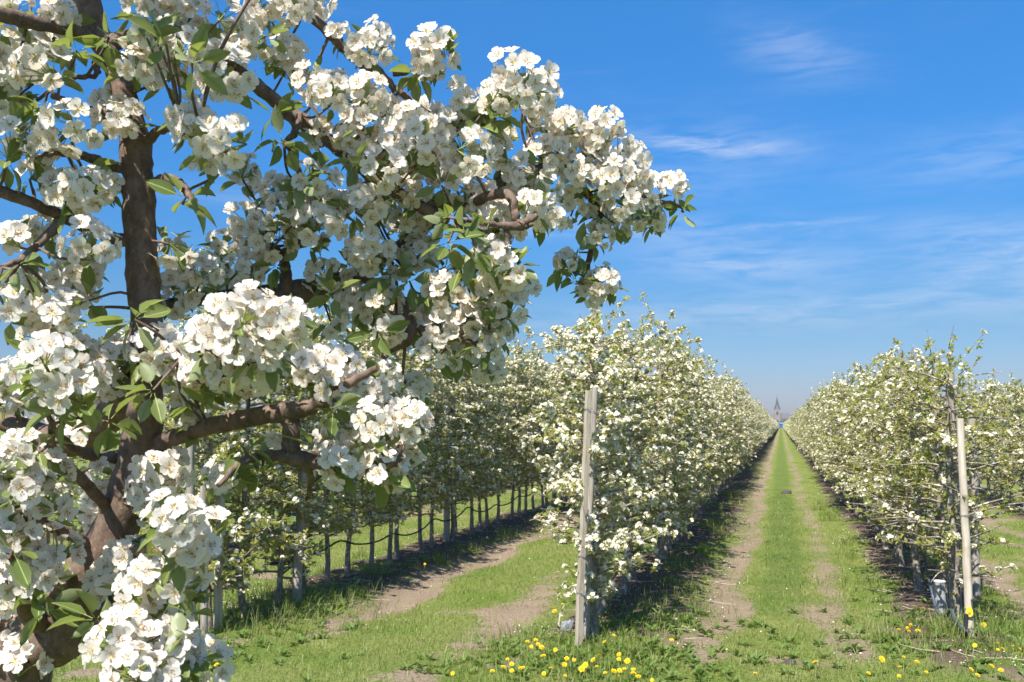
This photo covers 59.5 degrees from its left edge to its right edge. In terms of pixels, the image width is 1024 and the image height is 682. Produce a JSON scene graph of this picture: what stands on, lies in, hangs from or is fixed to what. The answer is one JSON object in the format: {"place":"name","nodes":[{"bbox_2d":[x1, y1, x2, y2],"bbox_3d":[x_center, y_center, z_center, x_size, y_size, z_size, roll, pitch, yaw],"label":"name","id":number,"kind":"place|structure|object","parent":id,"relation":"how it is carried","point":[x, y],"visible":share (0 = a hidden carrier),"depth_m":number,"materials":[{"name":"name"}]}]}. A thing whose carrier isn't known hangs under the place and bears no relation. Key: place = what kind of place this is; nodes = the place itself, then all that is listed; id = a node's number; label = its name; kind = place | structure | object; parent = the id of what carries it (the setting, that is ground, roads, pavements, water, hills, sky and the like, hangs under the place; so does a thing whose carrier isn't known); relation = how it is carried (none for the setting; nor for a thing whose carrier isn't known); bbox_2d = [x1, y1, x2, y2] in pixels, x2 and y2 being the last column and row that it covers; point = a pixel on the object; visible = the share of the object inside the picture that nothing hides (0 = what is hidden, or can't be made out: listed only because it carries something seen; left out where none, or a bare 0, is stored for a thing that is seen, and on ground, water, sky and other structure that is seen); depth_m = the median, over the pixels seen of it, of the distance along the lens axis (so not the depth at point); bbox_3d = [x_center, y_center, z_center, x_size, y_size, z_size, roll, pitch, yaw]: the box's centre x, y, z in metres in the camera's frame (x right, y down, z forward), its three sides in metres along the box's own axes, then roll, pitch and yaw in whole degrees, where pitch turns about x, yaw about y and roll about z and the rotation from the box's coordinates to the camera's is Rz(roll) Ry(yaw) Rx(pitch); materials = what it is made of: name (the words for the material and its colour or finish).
{"place":"outdoors","nodes":[
{"label":"outdoors","id":0,"kind":"place"},
{"bbox_2d":[270,488,550,564],"bbox_3d":[2.336,3.666,24.355,0.022,0.184,32.761,-2,-6,17],"label":"drip hose","id":1,"kind":"object","parent":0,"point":[332,544],"visible":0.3,"depth_m":11.96,"materials":[{"name":"black rubber"}]},
{"bbox_2d":[0,426,1023,681],"bbox_3d":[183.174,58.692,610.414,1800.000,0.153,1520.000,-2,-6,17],"label":"ground","id":2,"kind":"structure","parent":0,"point":[780,464],"depth_m":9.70,"materials":[{"name":"green plant"}]},
{"bbox_2d":[6,311,116,552],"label":"pear tree","id":3,"kind":"object","parent":2,"relation":"on","point":[78,490],"visible":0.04,"depth_m":10.63,"materials":[{"name":"green plant"}]},
{"bbox_2d":[90,319,175,485],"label":"pear tree","id":4,"kind":"object","parent":2,"relation":"on","point":[122,332],"visible":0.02,"depth_m":11.65,"materials":[{"name":"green plant"}]},
{"bbox_2d":[186,444,195,632],"bbox_3d":[-2.718,1.609,7.609,0.102,2.058,0.184,-2,-6,17],"label":"end post","id":5,"kind":"object","parent":2,"relation":"on","point":[190,467],"visible":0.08,"depth_m":7.60,"materials":[{"name":"grey wood"}]},
{"bbox_2d":[170,401,234,495],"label":"pear tree","id":6,"kind":"object","parent":2,"relation":"on","point":[202,461],"visible":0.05,"depth_m":13.05,"materials":[{"name":"green plant"}]},
{"bbox_2d":[200,486,207,637],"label":"brace post","id":7,"kind":"object","parent":2,"relation":"on","point":[204,618],"visible":0.3,"depth_m":7.62,"materials":[{"name":"grey wood"}]},
{"bbox_2d":[139,246,287,630],"bbox_3d":[-2.694,0.824,8.095,1.478,3.514,1.256,-2,-5,15],"label":"pear tree","id":8,"kind":"object","parent":2,"relation":"on","point":[209,439],"visible":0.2,"depth_m":7.92,"materials":[{"name":"green plant"}]},
{"bbox_2d":[213,461,224,630],"bbox_3d":[-2.587,1.862,7.919,0.082,1.606,0.136,1,-5,-9],"label":"brace post","id":9,"kind":"object","parent":2,"relation":"on","point":[218,600],"visible":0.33,"depth_m":7.88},
{"bbox_2d":[195,392,270,533],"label":"pear tree","id":10,"kind":"object","parent":2,"relation":"on","point":[238,406],"visible":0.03,"depth_m":13.93,"materials":[{"name":"green plant"}]},
{"bbox_2d":[195,250,323,617],"bbox_3d":[-2.491,0.874,8.528,1.345,3.476,1.413,4,-6,-29],"label":"pear tree","id":11,"kind":"object","parent":2,"relation":"on","point":[246,501],"visible":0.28,"depth_m":8.38,"materials":[{"name":"green plant"}]},
{"bbox_2d":[241,391,306,528],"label":"pear tree","id":12,"kind":"object","parent":2,"relation":"on","point":[260,400],"visible":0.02,"depth_m":14.75,"materials":[{"name":"green plant"}]},
{"bbox_2d":[224,318,344,603],"bbox_3d":[-2.305,0.987,8.957,1.406,3.255,1.194,-1,-6,17],"label":"pear tree","id":13,"kind":"object","parent":2,"relation":"on","point":[283,554],"visible":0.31,"depth_m":8.88,"materials":[{"name":"green plant"}]},
{"bbox_2d":[292,441,308,602],"bbox_3d":[-2.115,1.862,8.956,0.181,1.717,0.106,-4,-7,39],"label":"row post","id":14,"kind":"object","parent":2,"relation":"on","point":[297,571],"visible":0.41,"depth_m":8.91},
{"bbox_2d":[241,278,370,593],"bbox_3d":[-2.188,0.974,9.441,1.407,3.368,1.339,-4,-6,41],"label":"pear tree","id":15,"kind":"object","parent":2,"relation":"on","point":[333,526],"visible":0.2,"depth_m":9.25,"materials":[{"name":"green plant"}]},
{"bbox_2d":[256,300,376,584],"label":"pear tree","id":16,"kind":"object","parent":2,"relation":"on","point":[346,503],"visible":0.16,"depth_m":9.95,"materials":[{"name":"green plant"}]},
{"bbox_2d":[0,0,696,681],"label":"old pear tree","id":17,"kind":"object","parent":2,"relation":"on","point":[246,336],"visible":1,"depth_m":1.57,"materials":[{"name":"white plant"}]},
{"bbox_2d":[309,317,420,576],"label":"pear tree","id":18,"kind":"object","parent":2,"relation":"on","point":[367,355],"visible":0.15,"depth_m":10.38,"materials":[{"name":"green plant"}]},
{"bbox_2d":[342,329,433,568],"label":"pear tree","id":19,"kind":"object","parent":2,"relation":"on","point":[388,520],"visible":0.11,"depth_m":10.91,"materials":[{"name":"green plant"}]},
{"bbox_2d":[364,319,436,563],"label":"pear tree","id":20,"kind":"object","parent":2,"relation":"on","point":[421,465],"visible":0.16,"depth_m":11.35,"materials":[{"name":"green plant"}]},
{"bbox_2d":[363,334,453,558],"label":"pear tree","id":21,"kind":"object","parent":2,"relation":"on","point":[396,537],"visible":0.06,"depth_m":12.04,"materials":[{"name":"green plant"}]},
{"bbox_2d":[389,348,473,553],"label":"pear tree","id":22,"kind":"object","parent":2,"relation":"on","point":[437,483],"visible":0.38,"depth_m":12.40,"materials":[{"name":"green plant"}]},
{"bbox_2d":[398,348,485,546],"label":"pear tree","id":23,"kind":"object","parent":2,"relation":"on","point":[461,443],"visible":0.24,"depth_m":12.96,"materials":[{"name":"green plant"}]},
{"bbox_2d":[443,391,451,541],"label":"row post","id":24,"kind":"object","parent":2,"relation":"on","point":[446,532],"visible":0.35,"depth_m":13.43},
{"bbox_2d":[430,354,495,540],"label":"pear tree","id":25,"kind":"object","parent":2,"relation":"on","point":[454,480],"visible":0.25,"depth_m":13.50,"materials":[{"name":"green plant"}]},
{"bbox_2d":[427,355,500,534],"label":"pear tree","id":26,"kind":"object","parent":2,"relation":"on","point":[478,466],"visible":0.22,"depth_m":13.98,"materials":[{"name":"green plant"}]},
{"bbox_2d":[434,356,509,532],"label":"pear tree","id":27,"kind":"object","parent":2,"relation":"on","point":[480,418],"visible":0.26,"depth_m":14.56,"materials":[{"name":"green plant"}]},
{"bbox_2d":[457,351,516,526],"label":"pear tree","id":28,"kind":"object","parent":2,"relation":"on","point":[491,408],"visible":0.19,"depth_m":15.60,"materials":[{"name":"green plant"}]},
{"bbox_2d":[457,363,518,530],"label":"pear tree","id":29,"kind":"object","parent":2,"relation":"on","point":[489,429],"visible":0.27,"depth_m":14.96,"materials":[{"name":"green plant"}]},
{"bbox_2d":[483,351,530,523],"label":"pear tree","id":30,"kind":"object","parent":2,"relation":"on","point":[509,448],"visible":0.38,"depth_m":16.22,"materials":[{"name":"green plant"}]},
{"bbox_2d":[486,343,550,519],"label":"pear tree","id":31,"kind":"object","parent":2,"relation":"on","point":[519,451],"visible":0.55,"depth_m":16.61,"materials":[{"name":"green plant"}]},
{"bbox_2d":[489,325,553,516],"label":"pear tree","id":32,"kind":"object","parent":2,"relation":"on","point":[525,474],"visible":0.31,"depth_m":17.21,"materials":[{"name":"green plant"}]},
{"bbox_2d":[494,340,557,513],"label":"pear tree","id":33,"kind":"object","parent":2,"relation":"on","point":[533,447],"visible":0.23,"depth_m":17.63,"materials":[{"name":"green plant"}]},
{"bbox_2d":[505,348,561,510],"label":"pear tree","id":34,"kind":"object","parent":2,"relation":"on","point":[534,472],"visible":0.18,"depth_m":18.11,"materials":[{"name":"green plant"}]},
{"bbox_2d":[525,348,569,509],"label":"pear tree","id":35,"kind":"object","parent":2,"relation":"on","point":[548,477],"visible":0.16,"depth_m":18.64,"materials":[{"name":"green plant"}]},
{"bbox_2d":[527,362,572,504],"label":"pear tree","id":36,"kind":"object","parent":2,"relation":"on","point":[554,494],"visible":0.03,"depth_m":19.73,"materials":[{"name":"green plant"}]},
{"bbox_2d":[530,357,574,507],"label":"pear tree","id":37,"kind":"object","parent":2,"relation":"on","point":[551,443],"visible":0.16,"depth_m":19.28,"materials":[{"name":"green plant"}]},
{"bbox_2d":[541,363,583,500],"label":"pear tree","id":38,"kind":"object","parent":2,"relation":"on","point":[561,392],"visible":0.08,"depth_m":20.43,"materials":[{"name":"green plant"}]},
{"bbox_2d":[548,350,584,499],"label":"pear tree","id":39,"kind":"object","parent":2,"relation":"on","point":[569,389],"visible":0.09,"depth_m":20.79,"materials":[{"name":"green plant"}]},
{"bbox_2d":[575,390,591,646],"bbox_3d":[0.572,1.488,7.183,0.073,2.178,0.203,4,-7,-39],"label":"end post","id":40,"kind":"object","parent":2,"relation":"on","point":[580,591],"visible":0.98,"depth_m":7.17,"materials":[{"name":"wood"}]},
{"bbox_2d":[583,387,597,640],"bbox_3d":[0.645,1.480,7.391,0.060,2.193,0.196,4,-7,-38],"label":"brace post","id":41,"kind":"object","parent":2,"relation":"on","point":[586,614],"visible":0.77,"depth_m":7.38,"materials":[{"name":"wood"}]},
{"bbox_2d":[520,295,677,637],"bbox_3d":[0.705,1.005,7.647,1.311,2.971,1.429,0,-6,-2],"label":"pear tree","id":42,"kind":"object","parent":2,"relation":"on","point":[611,371],"visible":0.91,"depth_m":7.55,"materials":[{"name":"white plant"}]},
{"bbox_2d":[528,308,675,613],"bbox_3d":[0.803,1.056,8.502,1.448,3.046,1.230,5,-8,-45],"label":"pear tree","id":43,"kind":"object","parent":2,"relation":"on","point":[622,431],"visible":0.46,"depth_m":8.46,"materials":[{"name":"white plant"}]},
{"bbox_2d":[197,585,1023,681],"bbox_3d":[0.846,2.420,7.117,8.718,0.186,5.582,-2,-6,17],"label":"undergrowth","id":44,"kind":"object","parent":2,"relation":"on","point":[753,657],"visible":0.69,"depth_m":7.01,"materials":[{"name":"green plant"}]},
{"bbox_2d":[570,327,693,580],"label":"pear tree","id":45,"kind":"object","parent":2,"relation":"on","point":[649,363],"visible":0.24,"depth_m":10.10,"materials":[{"name":"white plant"}]},
{"bbox_2d":[573,314,693,593],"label":"pear tree","id":46,"kind":"object","parent":2,"relation":"on","point":[623,586],"visible":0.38,"depth_m":9.35,"materials":[{"name":"white plant"}]},
{"bbox_2d":[617,290,713,569],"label":"pear tree","id":47,"kind":"object","parent":2,"relation":"on","point":[678,357],"visible":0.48,"depth_m":10.95,"materials":[{"name":"white plant"}]},
{"bbox_2d":[631,313,717,558],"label":"pear tree","id":48,"kind":"object","parent":2,"relation":"on","point":[697,431],"visible":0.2,"depth_m":11.88,"materials":[{"name":"white plant"}]},
{"bbox_2d":[642,322,715,548],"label":"pear tree","id":49,"kind":"object","parent":2,"relation":"on","point":[692,384],"visible":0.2,"depth_m":12.66,"materials":[{"name":"white plant"}]},
{"bbox_2d":[639,328,718,535],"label":"pear tree","id":50,"kind":"object","parent":2,"relation":"on","point":[701,416],"visible":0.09,"depth_m":14.54,"materials":[{"name":"white plant"}]},
{"bbox_2d":[640,355,720,541],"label":"pear tree","id":51,"kind":"object","parent":2,"relation":"on","point":[688,398],"visible":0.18,"depth_m":13.42,"materials":[{"name":"white plant"}]},
{"bbox_2d":[655,332,730,529],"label":"pear tree","id":52,"kind":"object","parent":2,"relation":"on","point":[705,426],"visible":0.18,"depth_m":15.12,"materials":[{"name":"white plant"}]},
{"bbox_2d":[666,360,725,522],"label":"pear tree","id":53,"kind":"object","parent":2,"relation":"on","point":[713,425],"visible":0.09,"depth_m":16.06,"materials":[{"name":"white plant"}]},
{"bbox_2d":[689,343,724,517],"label":"pear tree","id":54,"kind":"object","parent":2,"relation":"on","point":[696,511],"visible":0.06,"depth_m":16.90,"materials":[{"name":"white plant"}]},
{"bbox_2d":[696,374,728,513],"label":"pear tree","id":55,"kind":"object","parent":2,"relation":"on","point":[724,426],"visible":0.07,"depth_m":17.85,"materials":[{"name":"white plant"}]},
{"bbox_2d":[699,353,730,504],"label":"pear tree","id":56,"kind":"object","parent":2,"relation":"on","point":[724,463],"visible":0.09,"depth_m":19.53,"materials":[{"name":"white plant"}]},
{"bbox_2d":[705,373,739,502],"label":"pear tree","id":57,"kind":"object","parent":2,"relation":"on","point":[726,460],"visible":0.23,"depth_m":20.33,"materials":[{"name":"white plant"}]},
{"bbox_2d":[706,379,741,497],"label":"pear tree","id":58,"kind":"object","parent":2,"relation":"on","point":[731,426],"visible":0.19,"depth_m":21.16,"materials":[{"name":"white plant"}]},
{"bbox_2d":[707,355,743,485],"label":"pear tree","id":59,"kind":"object","parent":2,"relation":"on","point":[729,408],"visible":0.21,"depth_m":22.13,"materials":[{"name":"white plant"}]},
{"bbox_2d":[716,380,747,490],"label":"pear tree","id":60,"kind":"object","parent":2,"relation":"on","point":[736,414],"visible":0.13,"depth_m":23.55,"materials":[{"name":"white plant"}]},
{"bbox_2d":[722,378,752,488],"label":"pear tree","id":61,"kind":"object","parent":2,"relation":"on","point":[738,439],"visible":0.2,"depth_m":24.39,"materials":[{"name":"white plant"}]},
{"bbox_2d":[721,360,756,486],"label":"pear tree","id":62,"kind":"object","parent":2,"relation":"on","point":[739,405],"visible":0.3,"depth_m":25.30,"materials":[{"name":"white plant"}]},
{"bbox_2d":[534,401,946,467],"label":"hedge foliage","id":63,"kind":"object","parent":2,"relation":"on","point":[775,426],"visible":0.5,"depth_m":122.93,"materials":[{"name":"green plant"}]},
{"bbox_2d":[731,377,755,464],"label":"pear tree","id":64,"kind":"object","parent":2,"relation":"on","point":[747,418],"visible":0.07,"depth_m":28.81,"materials":[{"name":"white plant"}]},
{"bbox_2d":[798,387,826,476],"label":"pear tree","id":65,"kind":"object","parent":2,"relation":"on","point":[807,422],"visible":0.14,"depth_m":29.32,"materials":[{"name":"white plant"}]},
{"bbox_2d":[805,388,833,484],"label":"pear tree","id":66,"kind":"object","parent":2,"relation":"on","point":[813,404],"visible":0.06,"depth_m":26.09,"materials":[{"name":"white plant"}]},
{"bbox_2d":[807,379,836,487],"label":"pear tree","id":67,"kind":"object","parent":2,"relation":"on","point":[819,399],"visible":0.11,"depth_m":25.22,"materials":[{"name":"white plant"}]},
{"bbox_2d":[808,381,842,493],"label":"pear tree","id":68,"kind":"object","parent":2,"relation":"on","point":[818,462],"visible":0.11,"depth_m":22.80,"materials":[{"name":"white plant"}]},
{"bbox_2d":[812,377,841,489],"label":"pear tree","id":69,"kind":"object","parent":2,"relation":"on","point":[832,382],"visible":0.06,"depth_m":23.56,"materials":[{"name":"white plant"}]},
{"bbox_2d":[814,367,850,506],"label":"pear tree","id":70,"kind":"object","parent":2,"relation":"on","point":[826,426],"visible":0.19,"depth_m":19.35,"materials":[{"name":"white plant"}]},
{"bbox_2d":[811,372,863,509],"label":"pear tree","id":71,"kind":"object","parent":2,"relation":"on","point":[831,455],"visible":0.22,"depth_m":18.68,"materials":[{"name":"white plant"}]},
{"bbox_2d":[818,370,858,513],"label":"pear tree","id":72,"kind":"object","parent":2,"relation":"on","point":[844,440],"visible":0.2,"depth_m":17.85,"materials":[{"name":"white plant"}]},
{"bbox_2d":[826,390,864,517],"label":"pear tree","id":73,"kind":"object","parent":2,"relation":"on","point":[841,448],"visible":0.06,"depth_m":17.06,"materials":[{"name":"white plant"}]},
{"bbox_2d":[826,367,871,523],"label":"pear tree","id":74,"kind":"object","parent":2,"relation":"on","point":[846,417],"visible":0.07,"depth_m":16.07,"materials":[{"name":"white plant"}]},
{"bbox_2d":[831,358,881,529],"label":"pear tree","id":75,"kind":"object","parent":2,"relation":"on","point":[876,527],"visible":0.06,"depth_m":15.28,"materials":[{"name":"white plant"}]},
{"bbox_2d":[835,353,904,533],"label":"pear tree","id":76,"kind":"object","parent":2,"relation":"on","point":[848,445],"visible":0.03,"depth_m":13.66,"materials":[{"name":"white plant"}]},
{"bbox_2d":[829,363,921,548],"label":"pear tree","id":77,"kind":"object","parent":2,"relation":"on","point":[885,544],"visible":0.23,"depth_m":12.93,"materials":[{"name":"white plant"}]},
{"bbox_2d":[846,353,908,507],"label":"pear tree","id":78,"kind":"object","parent":2,"relation":"on","point":[862,370],"visible":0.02,"depth_m":14.47,"materials":[{"name":"white plant"}]},
{"bbox_2d":[841,337,945,557],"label":"pear tree","id":79,"kind":"object","parent":2,"relation":"on","point":[890,349],"visible":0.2,"depth_m":12.01,"materials":[{"name":"white plant"}]},
{"bbox_2d":[844,351,945,565],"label":"pear tree","id":80,"kind":"object","parent":2,"relation":"on","point":[899,555],"visible":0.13,"depth_m":11.10,"materials":[{"name":"white plant"}]},
{"bbox_2d":[836,362,981,570],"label":"pear tree","id":81,"kind":"object","parent":2,"relation":"on","point":[881,437],"visible":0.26,"depth_m":10.30,"materials":[{"name":"white plant"}]},
{"bbox_2d":[834,338,989,591],"bbox_3d":[4.250,1.308,9.626,1.505,2.716,1.650,-1,-6,17],"label":"pear tree","id":82,"kind":"object","parent":2,"relation":"on","point":[918,581],"visible":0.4,"depth_m":9.64,"materials":[{"name":"white plant"}]},
{"bbox_2d":[845,328,1019,607],"bbox_3d":[4.125,1.231,8.802,1.554,2.703,1.403,1,-6,-4],"label":"pear tree","id":83,"kind":"object","parent":2,"relation":"on","point":[938,509],"visible":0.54,"depth_m":8.74,"materials":[{"name":"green plant"}]},
{"bbox_2d":[854,325,1023,622],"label":"pear tree","id":84,"kind":"object","parent":2,"relation":"on","point":[951,541],"visible":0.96,"depth_m":7.84,"materials":[{"name":"white plant"}]},
{"bbox_2d":[933,580,946,612],"bbox_3d":[3.984,2.401,8.342,0.112,0.332,0.110,-2,-6,17],"label":"pipe stub","id":85,"kind":"object","parent":2,"relation":"on","point":[939,591],"visible":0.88,"depth_m":8.31,"materials":[{"name":"grey plastic"}]},
{"bbox_2d":[945,371,957,616],"bbox_3d":[3.895,1.435,7.926,0.089,2.342,0.202,0,-5,4],"label":"brace post","id":86,"kind":"object","parent":2,"relation":"on","point":[952,402],"visible":0.37,"depth_m":7.91,"materials":[{"name":"wood"}]},
{"bbox_2d":[955,410,961,604],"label":"brace post","id":87,"kind":"object","parent":2,"relation":"on","point":[958,508],"visible":0.09,"depth_m":8.08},
{"bbox_2d":[956,419,973,635],"bbox_3d":[3.726,1.583,7.354,0.083,1.886,0.164,-2,-6,17],"label":"end post","id":88,"kind":"object","parent":2,"relation":"on","point":[966,561],"visible":0.91,"depth_m":7.34,"materials":[{"name":"wood"}]},
{"bbox_2d":[964,613,968,636],"bbox_3d":[3.668,2.306,7.245,0.041,0.213,0.116,-2,-6,19],"label":"feed pipe","id":89,"kind":"object","parent":2,"relation":"on","point":[966,616],"visible":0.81,"depth_m":7.20,"materials":[{"name":"grey plastic"}]},
{"bbox_2d":[928,579,969,632],"bbox_3d":[3.670,2.228,7.584,0.068,0.302,0.804,0,-5,5],"label":"feed hose","id":90,"kind":"object","parent":89,"relation":"attached to","point":[949,611],"visible":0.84,"depth_m":7.72,"materials":[{"name":"grey plastic"}]},
{"bbox_2d":[967,409,980,599],"bbox_3d":[4.750,1.730,9.216,0.101,2.054,0.184,1,-5,-10],"label":"brace post","id":91,"kind":"object","parent":2,"relation":"on","point":[976,581],"visible":0.27,"depth_m":9.16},
{"bbox_2d":[962,380,1005,495],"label":"pear tree","id":92,"kind":"object","parent":2,"relation":"on","point":[975,391],"visible":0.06,"depth_m":21.72,"materials":[{"name":"white plant"}]},
{"bbox_2d":[965,368,1019,499],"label":"pear tree","id":93,"kind":"object","parent":2,"relation":"on","point":[994,394],"visible":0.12,"depth_m":21.02,"materials":[{"name":"white plant"}]},
{"bbox_2d":[975,384,1015,502],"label":"pear tree","id":94,"kind":"object","parent":2,"relation":"on","point":[992,398],"visible":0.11,"depth_m":20.15,"materials":[{"name":"white plant"}]},
{"bbox_2d":[979,389,1023,506],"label":"pear tree","id":95,"kind":"object","parent":2,"relation":"on","point":[1004,411],"visible":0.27,"depth_m":19.24,"materials":[{"name":"white plant"}]},
{"bbox_2d":[987,371,1023,511],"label":"pear tree","id":96,"kind":"object","parent":2,"relation":"on","point":[1016,399],"visible":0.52,"depth_m":18.42,"materials":[{"name":"white plant"}]},
{"bbox_2d":[996,387,1023,487],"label":"pear tree","id":97,"kind":"object","parent":2,"relation":"on","point":[1014,439],"visible":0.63,"depth_m":17.73,"materials":[{"name":"white plant"}]},
{"bbox_2d":[1007,390,1023,469],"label":"pear tree","id":98,"kind":"object","parent":2,"relation":"on","point":[1020,406],"visible":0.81,"depth_m":16.99,"materials":[{"name":"white plant"}]},
{"bbox_2d":[0,0,1023,425],"label":"sky","id":99,"kind":"structure","parent":0,"point":[855,168],"materials":[{"name":"blue"}]},
{"bbox_2d":[223,480,1023,659],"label":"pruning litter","id":100,"kind":"object","parent":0,"point":[669,584],"visible":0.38,"depth_m":10.16,"materials":[{"name":"brown wood"}]},
{"bbox_2d":[248,476,1023,665],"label":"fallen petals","id":101,"kind":"object","parent":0,"point":[673,579],"visible":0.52,"depth_m":9.84,"materials":[{"name":"white plant"}]},
{"bbox_2d":[774,399,793,423],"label":"church","id":102,"kind":"structure","parent":0,"point":[779,416],"depth_m":984.38,"materials":[{"name":"brick"}]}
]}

